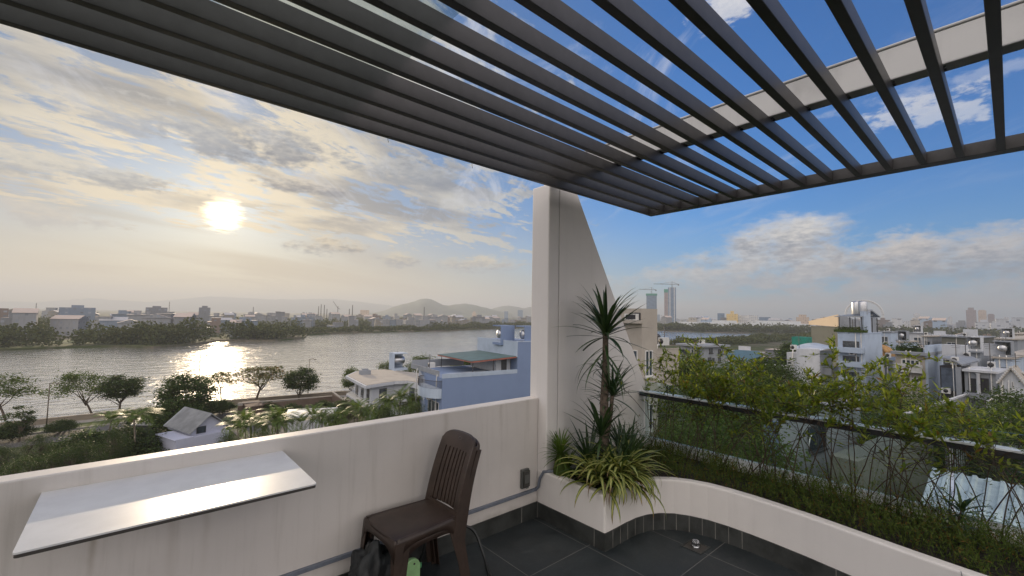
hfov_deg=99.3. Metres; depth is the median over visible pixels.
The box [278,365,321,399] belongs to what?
shade tree
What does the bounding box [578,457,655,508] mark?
striped plant
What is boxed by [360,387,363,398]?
window
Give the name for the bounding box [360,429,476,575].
plastic chair
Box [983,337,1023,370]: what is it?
town house
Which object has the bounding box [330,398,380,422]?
areca palm
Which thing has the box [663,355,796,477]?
railing shrub
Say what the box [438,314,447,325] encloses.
house
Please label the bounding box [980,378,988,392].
window
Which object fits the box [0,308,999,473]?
ground
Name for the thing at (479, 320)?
house
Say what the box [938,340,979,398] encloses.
building
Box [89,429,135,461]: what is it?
garden tree
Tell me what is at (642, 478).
striped plant
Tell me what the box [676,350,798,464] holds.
railing shrub
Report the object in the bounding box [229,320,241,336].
house
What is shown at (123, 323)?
house
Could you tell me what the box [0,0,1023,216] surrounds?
pergola
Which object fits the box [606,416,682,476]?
dracaena
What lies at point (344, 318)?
house
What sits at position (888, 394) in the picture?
railing shrub
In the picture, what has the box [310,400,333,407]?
shrub
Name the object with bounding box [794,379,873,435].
broadleaf tree
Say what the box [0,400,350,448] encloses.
road
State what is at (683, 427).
broadleaf tree
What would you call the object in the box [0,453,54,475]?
garden tree
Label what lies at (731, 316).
yellow mall
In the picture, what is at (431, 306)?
hills
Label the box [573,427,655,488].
dracaena
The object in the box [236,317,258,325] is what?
house
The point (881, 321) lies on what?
house
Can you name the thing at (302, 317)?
house
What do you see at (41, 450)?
garden tree
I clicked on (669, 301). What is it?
unfinished tower
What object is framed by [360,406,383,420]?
areca palm
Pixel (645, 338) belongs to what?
beige building
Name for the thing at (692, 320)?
house
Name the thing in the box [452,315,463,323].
house
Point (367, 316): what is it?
house
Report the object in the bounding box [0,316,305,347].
bank woods
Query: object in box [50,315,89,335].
house
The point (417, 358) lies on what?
shade tree
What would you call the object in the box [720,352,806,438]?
broadleaf tree
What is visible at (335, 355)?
river
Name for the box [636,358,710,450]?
railing shrub
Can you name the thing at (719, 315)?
glass block
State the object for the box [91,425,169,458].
shrub
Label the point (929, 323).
house
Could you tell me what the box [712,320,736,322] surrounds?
warehouse
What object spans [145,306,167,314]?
grey block
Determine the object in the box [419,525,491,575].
garden hose
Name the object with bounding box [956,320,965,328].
house
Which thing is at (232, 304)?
hills
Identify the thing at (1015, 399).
broadleaf tree
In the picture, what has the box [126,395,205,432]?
shade tree
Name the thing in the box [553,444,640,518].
striped plant
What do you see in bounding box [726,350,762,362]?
market hall
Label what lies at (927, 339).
town house
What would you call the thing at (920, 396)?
broadleaf tree
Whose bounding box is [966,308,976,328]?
dark tower
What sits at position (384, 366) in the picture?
shade tree
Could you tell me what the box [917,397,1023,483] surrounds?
broadleaf tree
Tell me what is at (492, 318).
house
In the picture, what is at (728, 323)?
warehouse
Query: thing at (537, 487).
conduit bend
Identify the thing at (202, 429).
window
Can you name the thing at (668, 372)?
railing shrub
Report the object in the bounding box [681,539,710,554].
floor drain
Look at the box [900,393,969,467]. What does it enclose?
pale block
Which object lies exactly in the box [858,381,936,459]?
broadleaf tree
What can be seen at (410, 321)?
house
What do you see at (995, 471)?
broadleaf tree
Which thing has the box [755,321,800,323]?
warehouse
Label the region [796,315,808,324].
brown block
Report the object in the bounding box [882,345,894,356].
slide shelter
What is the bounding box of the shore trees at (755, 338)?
[669,332,810,344]
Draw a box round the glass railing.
[639,390,1023,537]
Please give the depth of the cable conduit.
2.54 m
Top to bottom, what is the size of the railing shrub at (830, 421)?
0.854 m
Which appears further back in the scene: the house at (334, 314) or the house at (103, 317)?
the house at (334, 314)
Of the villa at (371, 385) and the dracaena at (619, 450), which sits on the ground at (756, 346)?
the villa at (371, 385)
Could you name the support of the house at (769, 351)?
on the ground at (756, 346)
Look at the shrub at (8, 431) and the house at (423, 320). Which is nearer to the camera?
the shrub at (8, 431)
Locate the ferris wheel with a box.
[845,300,883,325]
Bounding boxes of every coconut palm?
[84,407,138,441]
[102,407,165,446]
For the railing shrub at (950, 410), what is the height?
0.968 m
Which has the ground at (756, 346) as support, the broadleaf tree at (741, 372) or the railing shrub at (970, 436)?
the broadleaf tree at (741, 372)
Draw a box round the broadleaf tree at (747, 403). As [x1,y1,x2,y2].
[691,370,781,457]
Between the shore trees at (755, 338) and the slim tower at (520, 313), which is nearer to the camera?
the shore trees at (755, 338)
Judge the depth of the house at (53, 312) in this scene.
534.74 m
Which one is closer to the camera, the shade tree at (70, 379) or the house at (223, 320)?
the shade tree at (70, 379)
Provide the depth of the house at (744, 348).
135.65 m
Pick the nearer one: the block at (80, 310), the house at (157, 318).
the house at (157, 318)
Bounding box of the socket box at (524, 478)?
[520,468,529,488]
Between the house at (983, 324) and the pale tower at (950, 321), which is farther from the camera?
the pale tower at (950, 321)
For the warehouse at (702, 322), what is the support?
on the ground at (756, 346)
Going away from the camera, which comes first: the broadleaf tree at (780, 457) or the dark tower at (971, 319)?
the broadleaf tree at (780, 457)
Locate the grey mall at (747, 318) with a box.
[738,315,757,322]
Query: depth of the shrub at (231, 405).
77.51 m
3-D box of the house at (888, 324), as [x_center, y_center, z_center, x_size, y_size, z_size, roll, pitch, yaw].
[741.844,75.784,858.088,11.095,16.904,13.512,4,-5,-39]
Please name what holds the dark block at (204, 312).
on the ground at (756, 346)
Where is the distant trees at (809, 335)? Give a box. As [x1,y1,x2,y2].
[799,332,999,337]
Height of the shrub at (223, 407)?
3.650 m
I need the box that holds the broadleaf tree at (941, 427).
[874,395,1006,478]
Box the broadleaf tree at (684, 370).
[674,347,722,395]
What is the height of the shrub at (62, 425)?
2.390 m
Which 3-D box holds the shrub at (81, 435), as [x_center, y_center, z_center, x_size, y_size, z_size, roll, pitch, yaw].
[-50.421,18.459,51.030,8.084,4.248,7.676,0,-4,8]
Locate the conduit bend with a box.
[534,469,552,490]
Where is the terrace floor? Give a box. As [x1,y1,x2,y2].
[420,517,803,575]
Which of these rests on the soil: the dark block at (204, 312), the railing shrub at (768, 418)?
the railing shrub at (768, 418)
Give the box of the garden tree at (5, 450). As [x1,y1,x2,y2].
[0,444,24,474]
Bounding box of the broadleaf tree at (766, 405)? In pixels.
[727,379,810,461]
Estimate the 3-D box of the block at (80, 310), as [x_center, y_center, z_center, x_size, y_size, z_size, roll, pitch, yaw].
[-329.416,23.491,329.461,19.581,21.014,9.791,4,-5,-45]
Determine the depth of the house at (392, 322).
523.53 m
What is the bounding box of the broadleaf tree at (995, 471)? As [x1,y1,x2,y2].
[929,396,1023,483]
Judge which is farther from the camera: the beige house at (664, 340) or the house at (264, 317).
the house at (264, 317)
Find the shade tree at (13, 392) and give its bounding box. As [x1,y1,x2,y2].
[0,372,52,419]
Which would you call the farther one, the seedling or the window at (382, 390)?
the window at (382, 390)
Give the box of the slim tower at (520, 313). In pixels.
[518,310,522,317]
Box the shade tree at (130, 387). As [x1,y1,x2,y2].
[89,373,149,409]
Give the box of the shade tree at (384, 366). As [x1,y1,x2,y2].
[376,361,389,369]
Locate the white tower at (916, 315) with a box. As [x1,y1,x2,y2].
[913,313,919,318]
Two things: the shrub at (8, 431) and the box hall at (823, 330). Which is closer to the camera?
the shrub at (8, 431)
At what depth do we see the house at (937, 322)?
625.20 m
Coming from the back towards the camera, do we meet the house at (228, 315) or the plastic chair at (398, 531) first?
the house at (228, 315)
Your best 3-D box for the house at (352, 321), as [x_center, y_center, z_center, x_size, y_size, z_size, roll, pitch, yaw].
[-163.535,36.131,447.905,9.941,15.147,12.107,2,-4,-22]
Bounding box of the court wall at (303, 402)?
[237,392,346,413]
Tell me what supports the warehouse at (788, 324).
on the ground at (756, 346)
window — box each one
[196,426,205,433]
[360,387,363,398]
[366,389,369,402]
[379,388,386,400]
[409,387,414,398]
[428,400,438,410]
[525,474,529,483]
[633,350,637,362]
[644,350,654,378]
[649,403,653,432]
[808,425,828,455]
[843,341,858,347]
[843,356,858,361]
[844,371,858,376]
[901,359,919,364]
[968,378,976,392]
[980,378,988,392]
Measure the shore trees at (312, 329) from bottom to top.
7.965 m
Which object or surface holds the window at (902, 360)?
in the balcony house at (931, 370)
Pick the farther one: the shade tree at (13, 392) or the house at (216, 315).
the house at (216, 315)
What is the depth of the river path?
70.15 m
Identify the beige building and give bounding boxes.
[618,308,657,436]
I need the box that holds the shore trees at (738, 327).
[657,321,810,332]
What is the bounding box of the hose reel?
[406,557,419,575]
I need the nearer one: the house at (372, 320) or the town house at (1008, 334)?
the town house at (1008, 334)
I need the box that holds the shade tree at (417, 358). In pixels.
[404,354,437,372]
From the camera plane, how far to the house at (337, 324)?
429.70 m
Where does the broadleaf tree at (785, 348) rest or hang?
on the ground at (756, 346)
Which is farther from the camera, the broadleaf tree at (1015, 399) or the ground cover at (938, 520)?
the broadleaf tree at (1015, 399)
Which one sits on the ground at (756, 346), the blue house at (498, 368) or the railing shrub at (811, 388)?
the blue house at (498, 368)
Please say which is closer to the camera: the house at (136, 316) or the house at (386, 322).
the house at (136, 316)
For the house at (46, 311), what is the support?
on the ground at (756, 346)
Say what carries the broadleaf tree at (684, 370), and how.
on the ground at (756, 346)
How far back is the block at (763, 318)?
995.62 m
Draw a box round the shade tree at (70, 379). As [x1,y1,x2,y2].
[31,368,116,412]
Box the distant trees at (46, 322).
[38,314,406,331]
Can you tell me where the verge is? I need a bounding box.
[31,397,349,431]
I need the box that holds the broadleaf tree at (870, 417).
[824,388,917,444]
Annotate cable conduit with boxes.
[280,488,534,575]
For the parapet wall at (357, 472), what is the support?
on the terrace floor
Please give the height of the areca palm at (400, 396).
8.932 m
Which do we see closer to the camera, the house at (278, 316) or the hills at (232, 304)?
the house at (278, 316)
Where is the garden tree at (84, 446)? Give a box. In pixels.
[47,439,110,467]
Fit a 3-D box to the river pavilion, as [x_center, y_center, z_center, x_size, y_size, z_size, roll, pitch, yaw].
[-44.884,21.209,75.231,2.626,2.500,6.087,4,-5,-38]
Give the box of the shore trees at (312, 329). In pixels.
[301,324,445,333]
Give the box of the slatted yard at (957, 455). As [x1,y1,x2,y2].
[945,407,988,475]
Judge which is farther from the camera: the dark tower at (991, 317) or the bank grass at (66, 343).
the dark tower at (991, 317)
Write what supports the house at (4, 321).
on the ground at (756, 346)
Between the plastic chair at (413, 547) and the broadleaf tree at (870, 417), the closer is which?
the plastic chair at (413, 547)
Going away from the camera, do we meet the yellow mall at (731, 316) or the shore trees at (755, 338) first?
the shore trees at (755, 338)
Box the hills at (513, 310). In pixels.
[492,306,531,316]
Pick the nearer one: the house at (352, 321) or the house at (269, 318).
the house at (352, 321)
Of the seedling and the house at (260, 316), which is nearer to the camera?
the seedling
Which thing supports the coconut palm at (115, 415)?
on the ground at (756, 346)
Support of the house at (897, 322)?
on the ground at (756, 346)
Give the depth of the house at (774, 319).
935.21 m
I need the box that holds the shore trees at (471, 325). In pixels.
[430,319,530,329]
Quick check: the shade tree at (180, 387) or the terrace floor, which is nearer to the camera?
the terrace floor
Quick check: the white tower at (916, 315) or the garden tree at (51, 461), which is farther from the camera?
the white tower at (916, 315)
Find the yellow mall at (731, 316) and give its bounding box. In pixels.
[726,311,737,322]
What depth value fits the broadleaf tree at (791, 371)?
49.81 m
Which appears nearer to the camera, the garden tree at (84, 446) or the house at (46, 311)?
the garden tree at (84, 446)
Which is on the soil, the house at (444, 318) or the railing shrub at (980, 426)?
the railing shrub at (980, 426)
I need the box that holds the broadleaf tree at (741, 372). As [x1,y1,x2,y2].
[686,355,765,434]
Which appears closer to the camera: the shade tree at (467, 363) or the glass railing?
the glass railing
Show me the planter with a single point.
(801, 542)
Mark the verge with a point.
(83, 424)
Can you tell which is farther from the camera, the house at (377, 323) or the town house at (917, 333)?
the house at (377, 323)
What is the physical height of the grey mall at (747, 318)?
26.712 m
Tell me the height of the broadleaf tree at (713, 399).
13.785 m
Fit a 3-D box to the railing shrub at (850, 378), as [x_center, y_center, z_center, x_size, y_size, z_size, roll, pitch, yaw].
[2.303,0.948,3.173,0.713,1.212,1.391,0,-4,15]
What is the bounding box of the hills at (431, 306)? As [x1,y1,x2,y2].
[369,299,511,317]
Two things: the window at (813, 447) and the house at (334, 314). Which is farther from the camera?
the house at (334, 314)
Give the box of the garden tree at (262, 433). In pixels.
[248,427,281,437]
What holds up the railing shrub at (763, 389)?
on the soil
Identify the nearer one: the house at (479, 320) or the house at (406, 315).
the house at (479, 320)
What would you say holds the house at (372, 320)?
on the ground at (756, 346)
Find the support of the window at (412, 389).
in the villa at (371, 385)
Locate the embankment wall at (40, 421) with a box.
[0,391,348,425]
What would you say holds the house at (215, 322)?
on the ground at (756, 346)
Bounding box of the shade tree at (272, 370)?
[215,365,297,399]
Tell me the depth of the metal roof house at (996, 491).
20.44 m
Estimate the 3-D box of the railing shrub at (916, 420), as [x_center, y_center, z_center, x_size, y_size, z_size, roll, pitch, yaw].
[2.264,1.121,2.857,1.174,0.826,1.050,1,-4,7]
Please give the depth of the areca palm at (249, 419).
46.96 m
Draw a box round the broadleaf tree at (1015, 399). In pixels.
[942,380,1023,476]
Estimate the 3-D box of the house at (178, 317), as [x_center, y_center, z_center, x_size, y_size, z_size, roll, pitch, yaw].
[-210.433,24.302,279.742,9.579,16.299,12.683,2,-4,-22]
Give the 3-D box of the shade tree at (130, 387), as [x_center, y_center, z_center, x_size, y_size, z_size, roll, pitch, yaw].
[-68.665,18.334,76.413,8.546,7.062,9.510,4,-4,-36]
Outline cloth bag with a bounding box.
[348,538,390,575]
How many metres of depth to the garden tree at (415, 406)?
50.50 m
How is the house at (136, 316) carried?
on the ground at (756, 346)
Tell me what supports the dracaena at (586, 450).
on the soil
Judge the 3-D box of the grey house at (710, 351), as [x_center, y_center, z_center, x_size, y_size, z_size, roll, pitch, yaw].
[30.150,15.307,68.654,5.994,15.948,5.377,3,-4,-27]
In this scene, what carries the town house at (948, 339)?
on the ground at (756, 346)
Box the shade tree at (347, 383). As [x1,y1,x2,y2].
[340,366,358,398]
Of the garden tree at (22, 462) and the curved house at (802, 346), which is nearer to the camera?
the garden tree at (22, 462)
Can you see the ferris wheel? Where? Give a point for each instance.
(878, 306)
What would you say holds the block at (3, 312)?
on the ground at (756, 346)
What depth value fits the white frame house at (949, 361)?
67.52 m
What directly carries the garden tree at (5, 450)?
on the ground at (756, 346)
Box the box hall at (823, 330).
[809,315,860,386]
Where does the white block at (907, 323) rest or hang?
on the ground at (756, 346)
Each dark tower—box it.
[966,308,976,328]
[978,310,986,321]
[988,314,994,321]
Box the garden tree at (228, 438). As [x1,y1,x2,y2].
[215,431,240,443]
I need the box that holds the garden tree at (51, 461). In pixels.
[21,446,97,471]
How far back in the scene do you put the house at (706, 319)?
737.28 m
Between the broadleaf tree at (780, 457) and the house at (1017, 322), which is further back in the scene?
the house at (1017, 322)
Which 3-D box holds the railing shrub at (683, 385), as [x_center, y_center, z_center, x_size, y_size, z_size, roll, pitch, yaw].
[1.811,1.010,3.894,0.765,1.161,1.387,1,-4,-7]
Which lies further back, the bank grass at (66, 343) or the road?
the bank grass at (66, 343)
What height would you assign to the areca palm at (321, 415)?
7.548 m
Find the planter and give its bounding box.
[536,441,1023,575]
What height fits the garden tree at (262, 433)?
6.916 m
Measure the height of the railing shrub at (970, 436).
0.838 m
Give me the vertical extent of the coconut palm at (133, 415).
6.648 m
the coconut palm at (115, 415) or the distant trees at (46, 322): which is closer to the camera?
the coconut palm at (115, 415)
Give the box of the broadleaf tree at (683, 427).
[658,407,739,449]
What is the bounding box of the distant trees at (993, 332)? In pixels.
[876,323,1023,336]
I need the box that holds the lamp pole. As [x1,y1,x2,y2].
[46,382,59,424]
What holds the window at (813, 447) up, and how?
in the arch house at (810, 442)
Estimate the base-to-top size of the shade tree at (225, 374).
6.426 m
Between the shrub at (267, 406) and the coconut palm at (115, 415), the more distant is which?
the shrub at (267, 406)
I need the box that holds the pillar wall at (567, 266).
[530,185,648,494]
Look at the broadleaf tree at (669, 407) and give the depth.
33.54 m
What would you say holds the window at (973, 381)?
in the column house at (989, 374)
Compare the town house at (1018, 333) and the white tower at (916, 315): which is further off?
the white tower at (916, 315)
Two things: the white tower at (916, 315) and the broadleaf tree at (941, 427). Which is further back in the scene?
the white tower at (916, 315)
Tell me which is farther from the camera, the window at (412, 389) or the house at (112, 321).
the house at (112, 321)
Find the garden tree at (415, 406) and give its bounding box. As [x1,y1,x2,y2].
[391,399,427,416]
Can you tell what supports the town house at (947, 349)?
on the ground at (756, 346)
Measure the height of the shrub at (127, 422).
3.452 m
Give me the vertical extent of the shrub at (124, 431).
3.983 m
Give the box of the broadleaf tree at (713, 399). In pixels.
[679,365,745,442]
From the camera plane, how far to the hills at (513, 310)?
4380.78 m
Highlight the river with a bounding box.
[0,328,769,422]
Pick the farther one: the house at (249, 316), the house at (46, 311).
the house at (46, 311)
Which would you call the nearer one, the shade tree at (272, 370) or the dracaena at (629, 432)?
the dracaena at (629, 432)
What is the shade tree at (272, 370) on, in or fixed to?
on the ground at (756, 346)
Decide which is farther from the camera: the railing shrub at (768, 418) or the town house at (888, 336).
the town house at (888, 336)
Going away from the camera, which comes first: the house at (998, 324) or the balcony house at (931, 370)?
the balcony house at (931, 370)
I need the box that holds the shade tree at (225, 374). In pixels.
[204,371,235,398]
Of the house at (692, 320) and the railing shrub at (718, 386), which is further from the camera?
the house at (692, 320)
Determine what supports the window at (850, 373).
in the terrace house at (859, 346)
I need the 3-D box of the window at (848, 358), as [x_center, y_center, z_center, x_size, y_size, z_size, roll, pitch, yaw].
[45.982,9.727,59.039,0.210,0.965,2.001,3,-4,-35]
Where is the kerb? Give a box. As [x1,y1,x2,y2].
[28,399,351,433]
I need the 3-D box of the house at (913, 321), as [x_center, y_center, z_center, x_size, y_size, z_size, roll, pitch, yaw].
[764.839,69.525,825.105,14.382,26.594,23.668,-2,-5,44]
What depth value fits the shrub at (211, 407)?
72.76 m
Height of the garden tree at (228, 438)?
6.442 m
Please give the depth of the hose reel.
2.58 m
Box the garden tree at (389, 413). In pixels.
[370,402,397,418]
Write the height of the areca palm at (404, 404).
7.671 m
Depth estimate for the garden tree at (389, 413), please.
50.49 m
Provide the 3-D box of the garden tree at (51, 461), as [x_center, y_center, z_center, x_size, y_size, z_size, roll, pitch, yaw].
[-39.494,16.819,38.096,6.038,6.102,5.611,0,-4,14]
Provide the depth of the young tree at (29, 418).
58.04 m
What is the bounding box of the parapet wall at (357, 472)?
[0,396,537,575]
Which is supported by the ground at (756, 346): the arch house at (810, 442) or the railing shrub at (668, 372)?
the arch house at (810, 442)
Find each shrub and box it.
[0,421,41,440]
[34,425,107,461]
[41,417,80,433]
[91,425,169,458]
[92,423,152,446]
[120,407,160,426]
[193,398,221,413]
[217,398,228,414]
[222,401,237,410]
[263,401,279,409]
[276,402,305,413]
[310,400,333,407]
[325,397,358,415]
[619,342,730,459]
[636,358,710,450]
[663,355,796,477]
[667,334,769,467]
[673,353,858,481]
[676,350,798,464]
[689,367,858,494]
[708,334,811,480]
[722,355,897,499]
[754,392,1023,517]
[758,335,939,505]
[798,387,1021,531]
[809,378,1023,539]
[853,351,951,525]
[903,380,1023,537]
[905,400,1023,547]
[938,413,1023,486]
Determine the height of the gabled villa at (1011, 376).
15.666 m
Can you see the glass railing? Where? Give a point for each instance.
(877, 432)
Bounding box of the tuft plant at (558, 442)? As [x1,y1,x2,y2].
[538,428,579,478]
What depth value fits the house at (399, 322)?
524.82 m
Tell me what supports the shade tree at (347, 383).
on the ground at (756, 346)
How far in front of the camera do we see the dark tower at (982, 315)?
1265.98 m
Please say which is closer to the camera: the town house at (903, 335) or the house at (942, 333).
the town house at (903, 335)
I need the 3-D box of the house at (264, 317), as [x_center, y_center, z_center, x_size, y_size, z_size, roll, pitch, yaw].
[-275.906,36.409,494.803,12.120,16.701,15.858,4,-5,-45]
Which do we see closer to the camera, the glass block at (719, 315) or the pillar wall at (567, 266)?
the pillar wall at (567, 266)
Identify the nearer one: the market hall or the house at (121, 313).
the market hall
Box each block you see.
[0,308,8,319]
[58,305,95,324]
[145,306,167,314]
[198,306,210,323]
[360,310,368,317]
[717,313,724,319]
[759,317,770,320]
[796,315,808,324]
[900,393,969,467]
[902,321,909,327]
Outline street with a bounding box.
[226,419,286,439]
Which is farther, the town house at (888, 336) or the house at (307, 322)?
the house at (307, 322)
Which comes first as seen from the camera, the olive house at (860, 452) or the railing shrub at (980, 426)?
the railing shrub at (980, 426)
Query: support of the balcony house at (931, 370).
on the ground at (756, 346)
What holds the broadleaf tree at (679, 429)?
on the ground at (756, 346)
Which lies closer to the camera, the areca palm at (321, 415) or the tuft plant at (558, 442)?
the tuft plant at (558, 442)
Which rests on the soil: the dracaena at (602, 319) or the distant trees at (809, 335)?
the dracaena at (602, 319)
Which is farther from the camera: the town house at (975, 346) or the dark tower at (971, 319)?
the dark tower at (971, 319)
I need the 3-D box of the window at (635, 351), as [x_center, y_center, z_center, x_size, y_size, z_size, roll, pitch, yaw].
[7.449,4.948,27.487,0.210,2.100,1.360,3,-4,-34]
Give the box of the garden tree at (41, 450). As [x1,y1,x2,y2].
[16,433,57,468]
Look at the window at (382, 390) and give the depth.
74.99 m
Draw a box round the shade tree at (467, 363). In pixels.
[453,361,470,365]
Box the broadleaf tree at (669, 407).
[658,374,737,455]
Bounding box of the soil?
[571,446,1023,575]
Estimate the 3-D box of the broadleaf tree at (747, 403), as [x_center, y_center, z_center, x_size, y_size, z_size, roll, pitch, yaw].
[21.823,14.315,39.999,9.446,13.802,10.301,4,-5,-40]
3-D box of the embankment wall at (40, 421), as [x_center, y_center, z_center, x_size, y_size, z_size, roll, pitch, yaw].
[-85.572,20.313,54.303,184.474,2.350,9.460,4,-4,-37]
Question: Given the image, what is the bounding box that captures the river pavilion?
[243,400,263,416]
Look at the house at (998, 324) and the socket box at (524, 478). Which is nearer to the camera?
the socket box at (524, 478)
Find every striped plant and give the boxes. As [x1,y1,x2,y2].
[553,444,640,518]
[572,435,677,522]
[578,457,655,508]
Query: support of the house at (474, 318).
on the ground at (756, 346)
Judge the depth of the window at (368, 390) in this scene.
74.31 m
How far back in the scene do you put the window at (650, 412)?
26.99 m
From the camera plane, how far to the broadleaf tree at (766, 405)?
37.80 m
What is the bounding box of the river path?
[32,395,347,427]
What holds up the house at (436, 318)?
on the ground at (756, 346)
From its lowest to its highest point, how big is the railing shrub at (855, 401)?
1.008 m
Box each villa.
[346,352,418,418]
[986,353,1023,430]
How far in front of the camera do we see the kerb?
66.08 m
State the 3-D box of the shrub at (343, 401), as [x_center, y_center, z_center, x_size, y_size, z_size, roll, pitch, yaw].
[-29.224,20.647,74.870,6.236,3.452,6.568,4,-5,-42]
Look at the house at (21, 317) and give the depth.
259.03 m
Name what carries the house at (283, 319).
on the ground at (756, 346)
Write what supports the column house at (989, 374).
on the ground at (756, 346)
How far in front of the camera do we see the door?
56.33 m
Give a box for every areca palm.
[213,407,273,439]
[253,404,301,433]
[282,403,339,430]
[320,407,349,426]
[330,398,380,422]
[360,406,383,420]
[367,383,422,415]
[398,395,420,414]
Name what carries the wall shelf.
attached to the parapet wall at (357, 472)
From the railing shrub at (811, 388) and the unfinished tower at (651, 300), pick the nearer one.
the railing shrub at (811, 388)
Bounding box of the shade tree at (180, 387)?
[147,371,222,409]
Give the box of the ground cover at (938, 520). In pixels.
[622,415,1023,575]
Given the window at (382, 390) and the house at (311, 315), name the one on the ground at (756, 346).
the house at (311, 315)
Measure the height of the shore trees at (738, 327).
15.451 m
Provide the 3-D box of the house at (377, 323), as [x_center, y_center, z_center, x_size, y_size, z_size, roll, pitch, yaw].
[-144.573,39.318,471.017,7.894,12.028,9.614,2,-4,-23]
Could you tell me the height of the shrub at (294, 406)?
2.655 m
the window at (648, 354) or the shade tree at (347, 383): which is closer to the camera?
the window at (648, 354)
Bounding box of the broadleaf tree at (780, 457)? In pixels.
[677,396,826,473]
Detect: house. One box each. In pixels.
[0,311,12,327]
[12,308,39,333]
[41,308,57,319]
[47,310,58,317]
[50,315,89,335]
[91,316,113,331]
[99,317,128,334]
[112,310,126,316]
[117,319,140,328]
[127,311,149,320]
[141,314,173,325]
[155,407,229,451]
[160,314,174,324]
[173,313,196,333]
[207,318,220,332]
[209,313,223,320]
[220,318,232,330]
[222,313,233,319]
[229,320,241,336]
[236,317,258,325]
[244,312,258,318]
[245,315,254,319]
[254,313,263,320]
[262,313,271,322]
[267,313,275,321]
[271,312,284,323]
[281,317,290,326]
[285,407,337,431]
[297,315,313,326]
[302,318,311,327]
[307,314,314,325]
[326,322,343,327]
[329,312,339,320]
[341,315,350,322]
[348,316,358,326]
[363,315,372,324]
[368,317,379,326]
[374,319,382,325]
[380,319,390,326]
[390,320,395,326]
[394,319,403,326]
[403,313,411,318]
[403,317,414,328]
[411,325,530,412]
[412,313,421,325]
[416,316,429,329]
[430,315,440,322]
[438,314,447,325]
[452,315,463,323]
[457,319,469,324]
[472,315,484,321]
[475,318,484,324]
[489,316,499,324]
[657,325,678,437]
[662,316,671,323]
[676,335,729,423]
[687,318,696,321]
[690,316,701,321]
[701,318,711,321]
[731,346,764,353]
[763,349,788,362]
[764,398,860,478]
[768,318,781,320]
[787,336,838,399]
[829,427,933,501]
[832,301,883,424]
[871,317,876,331]
[878,318,889,326]
[878,326,897,348]
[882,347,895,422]
[883,322,892,327]
[888,318,904,327]
[890,339,942,410]
[896,328,919,347]
[909,325,930,344]
[910,318,919,327]
[918,316,931,324]
[921,328,941,349]
[922,468,1023,526]
[924,320,932,330]
[932,318,947,328]
[933,331,945,335]
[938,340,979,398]
[940,326,995,361]
[942,335,980,366]
[943,359,959,364]
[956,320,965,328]
[962,341,1006,426]
[966,336,992,366]
[975,320,992,329]
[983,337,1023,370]
[990,319,1008,331]
[994,328,1023,350]
[1009,317,1023,329]
[1015,331,1023,335]
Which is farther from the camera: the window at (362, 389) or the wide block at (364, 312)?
the wide block at (364, 312)
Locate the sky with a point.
(120, 179)
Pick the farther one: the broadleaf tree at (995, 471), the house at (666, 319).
the house at (666, 319)
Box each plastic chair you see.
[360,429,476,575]
[367,437,480,575]
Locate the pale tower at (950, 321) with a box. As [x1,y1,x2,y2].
[948,316,952,324]
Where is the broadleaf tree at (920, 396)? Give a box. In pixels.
[879,387,972,472]
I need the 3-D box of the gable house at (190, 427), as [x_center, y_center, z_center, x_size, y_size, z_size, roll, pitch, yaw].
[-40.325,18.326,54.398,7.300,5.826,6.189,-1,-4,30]
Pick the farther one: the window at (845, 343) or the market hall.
the market hall
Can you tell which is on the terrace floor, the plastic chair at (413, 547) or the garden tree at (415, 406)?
the plastic chair at (413, 547)
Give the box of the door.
[501,359,506,369]
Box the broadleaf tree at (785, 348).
[772,341,795,364]
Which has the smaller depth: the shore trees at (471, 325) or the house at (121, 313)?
the house at (121, 313)
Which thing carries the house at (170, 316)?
on the ground at (756, 346)
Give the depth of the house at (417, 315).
625.31 m
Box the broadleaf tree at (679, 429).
[654,397,782,468]
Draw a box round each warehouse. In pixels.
[681,322,722,326]
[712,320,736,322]
[723,322,768,330]
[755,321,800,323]
[769,323,807,331]
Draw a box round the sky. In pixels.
[0,0,1023,322]
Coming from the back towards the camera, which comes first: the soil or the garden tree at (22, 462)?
the garden tree at (22, 462)
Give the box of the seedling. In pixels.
[922,482,1004,550]
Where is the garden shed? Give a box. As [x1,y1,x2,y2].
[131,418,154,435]
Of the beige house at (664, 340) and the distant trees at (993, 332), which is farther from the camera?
the distant trees at (993, 332)
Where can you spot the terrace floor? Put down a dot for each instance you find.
(535, 546)
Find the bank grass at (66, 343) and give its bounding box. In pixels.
[0,339,208,348]
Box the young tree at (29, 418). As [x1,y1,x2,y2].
[0,405,37,441]
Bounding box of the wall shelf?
[12,451,315,558]
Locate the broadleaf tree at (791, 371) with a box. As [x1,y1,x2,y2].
[740,359,815,432]
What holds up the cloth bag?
on the terrace floor
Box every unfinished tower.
[639,287,656,308]
[661,282,678,322]
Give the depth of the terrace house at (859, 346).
59.19 m
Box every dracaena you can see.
[552,419,618,476]
[557,284,658,461]
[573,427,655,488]
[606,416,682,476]
[609,417,655,456]
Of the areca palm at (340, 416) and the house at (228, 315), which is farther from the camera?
the house at (228, 315)
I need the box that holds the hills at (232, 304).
[0,296,394,313]
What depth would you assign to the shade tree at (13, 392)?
70.80 m

